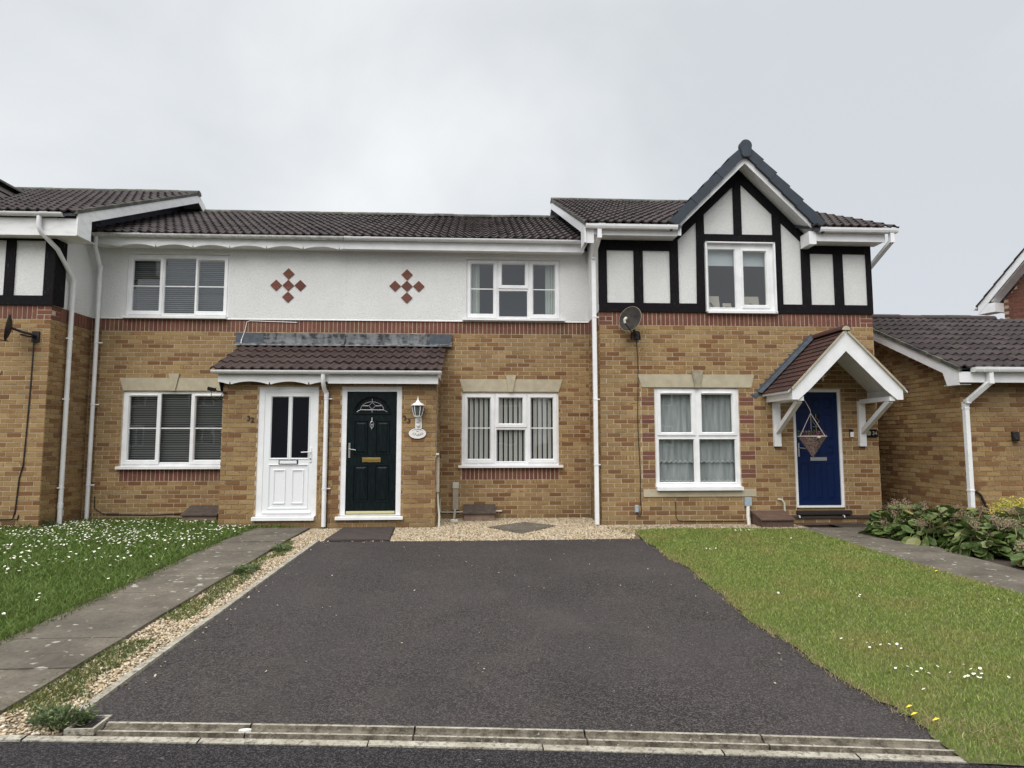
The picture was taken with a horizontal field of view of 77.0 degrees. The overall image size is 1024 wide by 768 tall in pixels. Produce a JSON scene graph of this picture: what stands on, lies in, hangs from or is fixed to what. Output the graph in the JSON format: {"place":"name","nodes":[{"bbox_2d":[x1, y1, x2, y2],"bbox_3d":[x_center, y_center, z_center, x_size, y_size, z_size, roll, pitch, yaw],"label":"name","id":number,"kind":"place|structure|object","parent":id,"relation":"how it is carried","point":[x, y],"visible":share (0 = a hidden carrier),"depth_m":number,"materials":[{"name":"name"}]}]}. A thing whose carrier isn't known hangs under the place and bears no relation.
{"place":"outdoors","nodes":[
{"label":"outdoors","id":0,"kind":"place"},
{"bbox_2d":[0,525,255,643],"bbox_3d":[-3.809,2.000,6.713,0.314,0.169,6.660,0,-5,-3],"label":"edge grass","id":1,"kind":"structure","parent":0,"point":[131,582],"depth_m":6.08,"materials":[{"name":"green plant"}]},
{"bbox_2d":[0,523,33,530],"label":"weeds","id":2,"kind":"object","parent":1,"relation":"on","point":[15,527],"visible":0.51,"depth_m":9.82,"materials":[{"name":"green plant"}]},
{"bbox_2d":[40,518,56,527],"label":"weed","id":3,"kind":"object","parent":1,"relation":"on","point":[50,522],"visible":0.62,"depth_m":10.09,"materials":[{"name":"green plant"}]},
{"bbox_2d":[0,518,245,552],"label":"daisies","id":4,"kind":"object","parent":1,"relation":"on","point":[111,533],"visible":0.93,"depth_m":9.32,"materials":[{"name":"white petal"},{"name":"yellow flower centre"},{"name":"grass"}]},
{"bbox_2d":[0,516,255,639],"bbox_3d":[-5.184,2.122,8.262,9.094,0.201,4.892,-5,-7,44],"label":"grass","id":5,"kind":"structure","parent":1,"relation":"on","point":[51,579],"depth_m":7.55,"materials":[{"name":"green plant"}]},
{"bbox_2d":[180,505,218,520],"bbox_3d":[-5.224,2.211,10.922,0.600,0.260,0.450,0,-5,-3],"label":"meter box","id":6,"kind":"object","parent":1,"relation":"on","point":[200,512],"visible":0.68,"depth_m":10.79,"materials":[{"name":"brown plastic"}]},
{"bbox_2d":[230,523,299,527],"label":"grass","id":7,"kind":"structure","parent":1,"relation":"on","point":[261,526],"depth_m":10.03,"materials":[{"name":"green plant"}]},
{"bbox_2d":[0,527,309,714],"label":"path","id":8,"kind":"structure","parent":0,"point":[50,650],"depth_m":5.24,"materials":[{"name":"concrete"}]},
{"bbox_2d":[69,539,933,739],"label":"driveway","id":9,"kind":"structure","parent":0,"point":[685,661],"depth_m":4.47,"materials":[{"name":"grey asphalt"}]},
{"bbox_2d":[63,715,112,735],"bbox_3d":[-2.249,1.832,3.419,0.150,0.072,0.175,0,-5,-3],"label":"concrete kerb block","id":10,"kind":"object","parent":9,"relation":"on","point":[89,728],"visible":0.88,"depth_m":3.38,"materials":[{"name":"concrete"}]},
{"bbox_2d":[125,542,325,688],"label":"loose pebbles","id":11,"kind":"object","parent":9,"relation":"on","point":[203,632],"visible":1,"depth_m":4.83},
{"bbox_2d":[0,742,1023,767],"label":"road","id":12,"kind":"structure","parent":0,"point":[79,755],"depth_m":3.08,"materials":[{"name":"grey asphalt"}]},
{"bbox_2d":[0,0,1023,318],"label":"sky","id":13,"kind":"structure","parent":0,"point":[908,115],"materials":[{"name":"grey"}]},
{"bbox_2d":[265,549,781,683],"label":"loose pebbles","id":14,"kind":"object","parent":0,"point":[528,586],"visible":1,"depth_m":5.45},
{"bbox_2d":[72,522,1001,764],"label":"ground","id":15,"kind":"structure","parent":0,"point":[776,635],"depth_m":5.13,"materials":[{"name":"soil"}]},
{"bbox_2d":[0,179,205,528],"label":"terraced house","id":16,"kind":"structure","parent":15,"relation":"on","point":[47,267],"depth_m":10.29,"materials":[{"name":"brown brick"}]},
{"bbox_2d":[0,342,34,519],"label":"cable","id":17,"kind":"object","parent":16,"relation":"attached to","point":[25,437],"visible":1,"depth_m":10.04,"materials":[{"name":"black metal"}]},
{"bbox_2d":[0,314,39,341],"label":"satellite dish","id":18,"kind":"object","parent":16,"relation":"attached to","point":[35,336],"visible":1,"depth_m":9.91,"materials":[{"name":"black metal"}]},
{"bbox_2d":[0,528,340,735],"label":"gravel","id":19,"kind":"structure","parent":15,"relation":"on","point":[316,534],"depth_m":4.87,"materials":[{"name":"beige gravel"}]},
{"bbox_2d":[6,668,105,705],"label":"weeds","id":20,"kind":"object","parent":19,"relation":"on","point":[81,694],"visible":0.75,"depth_m":3.83,"materials":[{"name":"green plant"}]},
{"bbox_2d":[25,699,101,731],"bbox_3d":[-2.417,1.754,3.433,0.388,0.118,0.231,-1,-5,11],"label":"weed","id":21,"kind":"object","parent":19,"relation":"on","point":[56,716],"visible":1,"depth_m":3.43,"materials":[{"name":"green plant"}]},
{"bbox_2d":[0,539,294,714],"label":"weeds","id":22,"kind":"object","parent":19,"relation":"on","point":[203,601],"visible":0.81,"depth_m":4.51,"materials":[{"name":"green plant"}]},
{"bbox_2d":[232,562,259,573],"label":"weed","id":23,"kind":"object","parent":19,"relation":"on","point":[246,566],"visible":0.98,"depth_m":6.99,"materials":[{"name":"green plant"}]},
{"bbox_2d":[271,543,291,551],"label":"weed","id":24,"kind":"object","parent":19,"relation":"on","point":[279,547],"visible":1,"depth_m":8.19,"materials":[{"name":"green plant"}]},
{"bbox_2d":[73,540,319,719],"bbox_3d":[-2.530,2.024,6.199,0.060,0.221,5.332,0,-5,-3],"label":"driveway edging","id":25,"kind":"object","parent":15,"relation":"on","point":[104,694],"visible":0.45,"depth_m":4.75,"materials":[{"name":"concrete"}]},
{"bbox_2d":[81,209,375,528],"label":"terraced house","id":26,"kind":"structure","parent":15,"relation":"on","point":[182,297],"depth_m":11.32,"materials":[{"name":"brown brick"}]},
{"bbox_2d":[94,497,181,514],"bbox_3d":[-6.398,2.100,11.087,1.568,0.328,0.015,0,-5,-3],"label":"cable","id":27,"kind":"object","parent":26,"relation":"attached to","point":[131,514],"visible":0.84,"depth_m":11.06,"materials":[{"name":"black metal"}]},
{"bbox_2d":[115,373,222,468],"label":"window","id":28,"kind":"structure","parent":26,"relation":"in","point":[161,430],"depth_m":11.34,"materials":[{"name":"white plastic"}]},
{"bbox_2d":[121,254,229,318],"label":"window","id":29,"kind":"structure","parent":26,"relation":"in","point":[159,286],"depth_m":11.58,"materials":[{"name":"white plastic"}]},
{"bbox_2d":[207,387,226,400],"bbox_3d":[-4.660,0.158,10.175,0.295,0.229,0.068,1,-5,-14],"label":"security camera","id":30,"kind":"object","parent":26,"relation":"attached to","point":[211,389],"visible":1,"depth_m":10.15,"materials":[{"name":"black plastic"}]},
{"bbox_2d":[240,320,296,343],"bbox_3d":[-4.321,-0.919,11.421,0.967,0.432,0.099,0,-5,-3],"label":"cable","id":31,"kind":"object","parent":26,"relation":"attached to","point":[264,321],"visible":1,"depth_m":11.47,"materials":[{"name":"white plastic"}]},
{"bbox_2d":[251,387,318,520],"bbox_3d":[-3.586,1.094,10.223,0.977,2.104,0.155,0,-5,-3],"label":"door","id":32,"kind":"structure","parent":26,"relation":"in","point":[286,479],"depth_m":10.23,"materials":[{"name":"white plastic"}]},
{"bbox_2d":[309,212,590,528],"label":"terraced house","id":33,"kind":"structure","parent":15,"relation":"on","point":[471,331],"depth_m":11.60,"materials":[{"name":"brick"},{"name":"white render"},{"name":"dark roof tile"}]},
{"bbox_2d":[335,387,402,519],"bbox_3d":[-2.259,1.097,10.294,1.060,2.104,0.155,0,-5,-3],"label":"door","id":34,"kind":"structure","parent":33,"relation":"in","point":[370,474],"depth_m":10.31,"materials":[{"name":"black plastic"}]},
{"bbox_2d":[408,428,426,438],"bbox_3d":[-1.518,0.794,10.327,0.296,0.184,0.022,0,-5,-3],"label":"name plaque","id":35,"kind":"object","parent":33,"relation":"attached to","point":[415,433],"visible":1,"depth_m":10.32,"materials":[{"name":"white ceramic"}]},
{"bbox_2d":[411,398,424,428],"bbox_3d":[-1.501,0.458,10.256,0.224,0.520,0.224,0,-5,-3],"label":"wall lantern","id":36,"kind":"object","parent":33,"relation":"attached to","point":[417,407],"depth_m":10.24,"materials":[{"name":"white plastic"}]},
{"bbox_2d":[435,414,436,457],"bbox_3d":[-1.221,0.596,10.389,0.016,1.181,0.046,-1,-5,10],"label":"cable","id":37,"kind":"object","parent":33,"relation":"attached to","point":[436,433],"visible":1,"depth_m":10.38,"materials":[{"name":"beige plastic"}]},
{"bbox_2d":[436,453,439,526],"bbox_3d":[-1.186,1.702,10.341,0.078,1.174,0.140,0,-5,-3],"label":"cable trunking","id":38,"kind":"object","parent":33,"relation":"attached to","point":[437,475],"visible":1,"depth_m":10.34,"materials":[{"name":"beige plastic"}]},
{"bbox_2d":[453,482,458,518],"bbox_3d":[-0.995,2.068,11.355,0.110,0.657,0.069,0,-5,-3],"label":"pipe cover","id":39,"kind":"object","parent":33,"relation":"attached to","point":[455,494],"visible":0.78,"depth_m":11.35,"materials":[{"name":"beige plastic"}]},
{"bbox_2d":[440,498,501,512],"bbox_3d":[-0.729,2.144,11.373,1.097,0.256,0.032,0,-5,-3],"label":"overflow pipe","id":40,"kind":"object","parent":33,"relation":"attached to","point":[460,511],"visible":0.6,"depth_m":11.34,"materials":[{"name":"beige plastic"}]},
{"bbox_2d":[458,375,562,467],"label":"window","id":41,"kind":"structure","parent":33,"relation":"in","point":[500,430],"depth_m":11.63,"materials":[{"name":"white plastic"}]},
{"bbox_2d":[462,260,564,321],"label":"window","id":42,"kind":"structure","parent":33,"relation":"in","point":[496,290],"depth_m":11.92,"materials":[{"name":"white plastic"}]},
{"bbox_2d":[323,517,639,541],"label":"gravel","id":43,"kind":"structure","parent":15,"relation":"on","point":[572,531],"depth_m":9.71,"materials":[{"name":"beige gravel"}]},
{"bbox_2d":[325,527,394,540],"bbox_3d":[-2.168,2.204,9.505,0.890,0.022,1.290,0,-5,-3],"label":"doorstep slab","id":44,"kind":"structure","parent":43,"relation":"on","point":[364,533],"depth_m":9.30,"materials":[{"name":"grey concrete"}]},
{"bbox_2d":[463,504,495,520],"bbox_3d":[-0.567,2.236,11.193,0.560,0.250,0.410,0,-5,-3],"label":"meter box","id":45,"kind":"object","parent":43,"relation":"on","point":[479,512],"visible":0.97,"depth_m":11.03,"materials":[{"name":"brown plastic"}]},
{"bbox_2d":[489,522,555,533],"bbox_3d":[0.179,2.269,10.153,0.867,0.022,1.028,-5,-7,43],"label":"drain cover","id":46,"kind":"object","parent":43,"relation":"on","point":[522,527],"visible":0.86,"depth_m":10.11,"materials":[{"name":"concrete"}]},
{"bbox_2d":[607,525,638,534],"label":"gravel","id":47,"kind":"structure","parent":43,"relation":"on","point":[626,530],"depth_m":9.80,"materials":[{"name":"beige gravel"}]},
{"bbox_2d":[20,726,957,759],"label":"gutter dirt","id":48,"kind":"structure","parent":15,"relation":"on","point":[412,740],"depth_m":3.29,"materials":[{"name":"soil"}]},
{"bbox_2d":[0,735,983,763],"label":"kerb","id":49,"kind":"structure","parent":15,"relation":"on","point":[575,748],"depth_m":3.19,"materials":[{"name":"concrete"}]},
{"bbox_2d":[96,721,956,755],"bbox_3d":[-0.002,1.825,3.286,4.328,0.065,0.164,0,-5,3],"label":"drainage channel","id":50,"kind":"object","parent":15,"relation":"on","point":[721,741],"visible":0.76,"depth_m":3.29,"materials":[{"name":"concrete"}]},
{"bbox_2d":[238,728,250,734],"bbox_3d":[-1.391,1.812,3.354,0.064,0.024,0.024,0,-5,-3],"label":"white pebble","id":51,"kind":"object","parent":50,"relation":"on","point":[245,730],"visible":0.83,"depth_m":3.35,"materials":[{"name":"white stone"}]},
{"bbox_2d":[626,524,809,529],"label":"gravel","id":52,"kind":"structure","parent":15,"relation":"on","point":[666,526],"depth_m":10.30,"materials":[{"name":"beige gravel"}]},
{"bbox_2d":[750,510,795,526],"bbox_3d":[4.217,2.179,10.420,0.560,0.220,0.430,0,-5,-3],"label":"meter box","id":53,"kind":"object","parent":52,"relation":"on","point":[771,518],"visible":1,"depth_m":10.29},
{"bbox_2d":[549,139,909,525],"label":"terraced house","id":54,"kind":"structure","parent":15,"relation":"on","point":[740,279],"depth_m":10.82,"materials":[{"name":"brown brick"}]},
{"bbox_2d":[619,306,641,338],"bbox_3d":[1.966,-1.025,10.536,0.415,0.512,0.552,0,-5,-3],"label":"satellite dish","id":55,"kind":"object","parent":54,"relation":"attached to","point":[630,318],"visible":1,"depth_m":10.57,"materials":[{"name":"grey metal"}]},
{"bbox_2d":[635,339,641,515],"bbox_3d":[2.066,0.701,10.629,0.116,2.935,0.050,0,-5,-3],"label":"cable","id":56,"kind":"object","parent":54,"relation":"attached to","point":[636,508],"visible":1,"depth_m":10.58,"materials":[{"name":"black metal"}]},
{"bbox_2d":[638,371,756,496],"bbox_3d":[3.081,0.824,10.752,1.985,2.080,0.257,0,-5,-3],"label":"window","id":57,"kind":"structure","parent":54,"relation":"in","point":[697,446],"depth_m":10.78,"materials":[{"name":"white plastic"}]},
{"bbox_2d":[675,501,743,521],"bbox_3d":[3.254,2.095,10.589,1.146,0.341,0.013,0,-5,-3],"label":"cable","id":58,"kind":"object","parent":54,"relation":"attached to","point":[706,521],"visible":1,"depth_m":10.57,"materials":[{"name":"black metal"}]},
{"bbox_2d":[704,241,777,313],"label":"window","id":59,"kind":"structure","parent":54,"relation":"in","point":[740,277],"depth_m":11.04,"materials":[{"name":"white plastic"}]},
{"bbox_2d":[744,497,751,524],"bbox_3d":[3.891,2.098,10.584,0.115,0.459,0.087,0,-5,-3],"label":"drain pipe stub","id":60,"kind":"object","parent":54,"relation":"attached to","point":[747,502],"visible":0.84,"depth_m":10.58,"materials":[{"name":"grey plastic"}]},
{"bbox_2d":[797,399,826,456],"bbox_3d":[4.744,0.669,10.218,0.467,0.993,0.439,0,-5,-3],"label":"hanging basket","id":61,"kind":"object","parent":54,"relation":"hanging from","point":[812,444],"visible":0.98,"depth_m":10.11,"materials":[{"name":"wicker"}]},
{"bbox_2d":[793,389,851,514],"bbox_3d":[5.174,1.127,10.808,0.925,2.082,0.155,0,-5,-3],"label":"door","id":62,"kind":"structure","parent":54,"relation":"in","point":[819,478],"depth_m":10.81,"materials":[{"name":"blue plastic"}]},
{"bbox_2d":[849,429,853,436],"bbox_3d":[5.713,0.828,10.826,0.070,0.130,0.030,0,-5,-3],"label":"doorbell","id":63,"kind":"object","parent":54,"relation":"attached to","point":[851,433],"visible":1,"depth_m":10.82,"materials":[{"name":"white plastic"}]},
{"bbox_2d":[867,429,877,436],"bbox_3d":[6.046,0.832,10.849,0.248,0.136,0.019,0,-5,-3],"label":"number plaque","id":64,"kind":"object","parent":54,"relation":"attached to","point":[872,432],"visible":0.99,"depth_m":10.85,"materials":[{"name":"black plastic"}]},
{"bbox_2d":[831,523,1023,570],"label":"flower bed soil","id":65,"kind":"structure","parent":15,"relation":"on","point":[1002,560],"depth_m":7.68,"materials":[{"name":"brown soil"}]},
{"bbox_2d":[858,508,922,539],"bbox_3d":[5.495,2.028,9.256,0.802,0.523,0.827,0,-5,-3],"label":"bergenia plant","id":66,"kind":"object","parent":65,"relation":"on","point":[875,528],"visible":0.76,"depth_m":9.19,"materials":[{"name":"green plant"}]},
{"bbox_2d":[865,498,940,539],"bbox_3d":[5.828,1.986,9.454,1.090,0.612,1.040,0,-5,-3],"label":"bergenia plant","id":67,"kind":"object","parent":65,"relation":"on","point":[877,515],"visible":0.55,"depth_m":9.52,"materials":[{"name":"green plant"}]},
{"bbox_2d":[890,498,946,525],"bbox_3d":[6.051,2.021,9.784,0.942,0.529,1.065,0,-5,-3],"label":"bergenia plant","id":68,"kind":"object","parent":65,"relation":"on","point":[910,507],"visible":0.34,"depth_m":9.62,"materials":[{"name":"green plant"}]},
{"bbox_2d":[894,516,957,546],"bbox_3d":[5.683,2.030,8.815,0.865,0.447,0.859,0,-5,-3],"label":"bergenia plant","id":69,"kind":"object","parent":65,"relation":"on","point":[904,537],"visible":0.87,"depth_m":8.68,"materials":[{"name":"green plant"}]},
{"bbox_2d":[911,503,992,538],"bbox_3d":[6.048,1.964,8.910,1.068,0.579,1.075,0,-5,-3],"label":"bergenia plant","id":70,"kind":"object","parent":65,"relation":"on","point":[946,514],"visible":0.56,"depth_m":8.88,"materials":[{"name":"green plant"}]},
{"bbox_2d":[929,503,1000,526],"bbox_3d":[6.517,1.999,9.327,1.044,0.589,0.999,0,-5,-3],"label":"bergenia plant","id":71,"kind":"object","parent":65,"relation":"on","point":[948,507],"visible":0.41,"depth_m":9.20,"materials":[{"name":"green plant"}]},
{"bbox_2d":[942,522,1017,559],"bbox_3d":[5.874,1.976,8.029,0.874,0.506,0.898,0,-5,-3],"label":"bergenia plant","id":72,"kind":"object","parent":65,"relation":"on","point":[966,547],"visible":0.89,"depth_m":7.82,"materials":[{"name":"green plant"}]},
{"bbox_2d":[936,514,1023,555],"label":"bergenia plant","id":73,"kind":"object","parent":65,"relation":"on","point":[966,520],"visible":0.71,"depth_m":8.15,"materials":[{"name":"green plant"}]},
{"bbox_2d":[963,508,1023,536],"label":"bergenia plant","id":74,"kind":"object","parent":65,"relation":"on","point":[989,517],"visible":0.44,"depth_m":8.36,"materials":[{"name":"green plant"}]},
{"bbox_2d":[984,496,1023,523],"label":"golden shrub","id":75,"kind":"object","parent":65,"relation":"on","point":[1014,504],"visible":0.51,"depth_m":9.34,"materials":[{"name":"yellow plant"}]},
{"bbox_2d":[989,506,1023,533],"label":"bergenia plant","id":76,"kind":"object","parent":65,"relation":"on","point":[1020,509],"visible":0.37,"depth_m":8.84,"materials":[{"name":"green plant"}]},
{"bbox_2d":[1010,551,1023,567],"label":"bergenia plant","id":77,"kind":"object","parent":65,"relation":"on","point":[1017,559],"visible":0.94,"depth_m":7.24,"materials":[{"name":"green plant"}]},
{"bbox_2d":[1010,533,1023,552],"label":"bergenia plant","id":78,"kind":"object","parent":65,"relation":"on","point":[1016,547],"visible":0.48,"depth_m":7.62,"materials":[{"name":"green plant"}]},
{"bbox_2d":[1013,537,1023,553],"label":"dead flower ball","id":79,"kind":"object","parent":65,"relation":"on","point":[1018,545],"visible":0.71,"depth_m":7.49,"materials":[{"name":"brown plant"}]},
{"bbox_2d":[1018,528,1023,534],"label":"bergenia plant","id":80,"kind":"object","parent":65,"relation":"on","point":[1021,531],"visible":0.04,"depth_m":7.99,"materials":[{"name":"green plant"}]},
{"bbox_2d":[872,314,1023,521],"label":"garage","id":81,"kind":"structure","parent":15,"relation":"on","point":[951,427],"depth_m":10.34,"materials":[{"name":"brick"}]},
{"bbox_2d":[971,248,1023,318],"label":"red brick house","id":82,"kind":"structure","parent":15,"relation":"on","point":[1004,294],"depth_m":16.30,"materials":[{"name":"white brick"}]},
{"bbox_2d":[636,527,1023,765],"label":"grass","id":83,"kind":"structure","parent":0,"point":[693,534],"depth_m":5.39,"materials":[{"name":"green plant"}]},
{"bbox_2d":[644,540,943,728],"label":"edge grass","id":84,"kind":"structure","parent":83,"relation":"on","point":[727,602],"depth_m":4.44,"materials":[{"name":"plant"}]},
{"bbox_2d":[918,711,1023,752],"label":"edge grass","id":85,"kind":"structure","parent":83,"relation":"on","point":[978,730],"depth_m":3.32,"materials":[{"name":"plant"}]},
{"bbox_2d":[798,527,1023,596],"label":"path","id":86,"kind":"structure","parent":0,"point":[988,572],"depth_m":7.66,"materials":[{"name":"concrete"}]}
]}

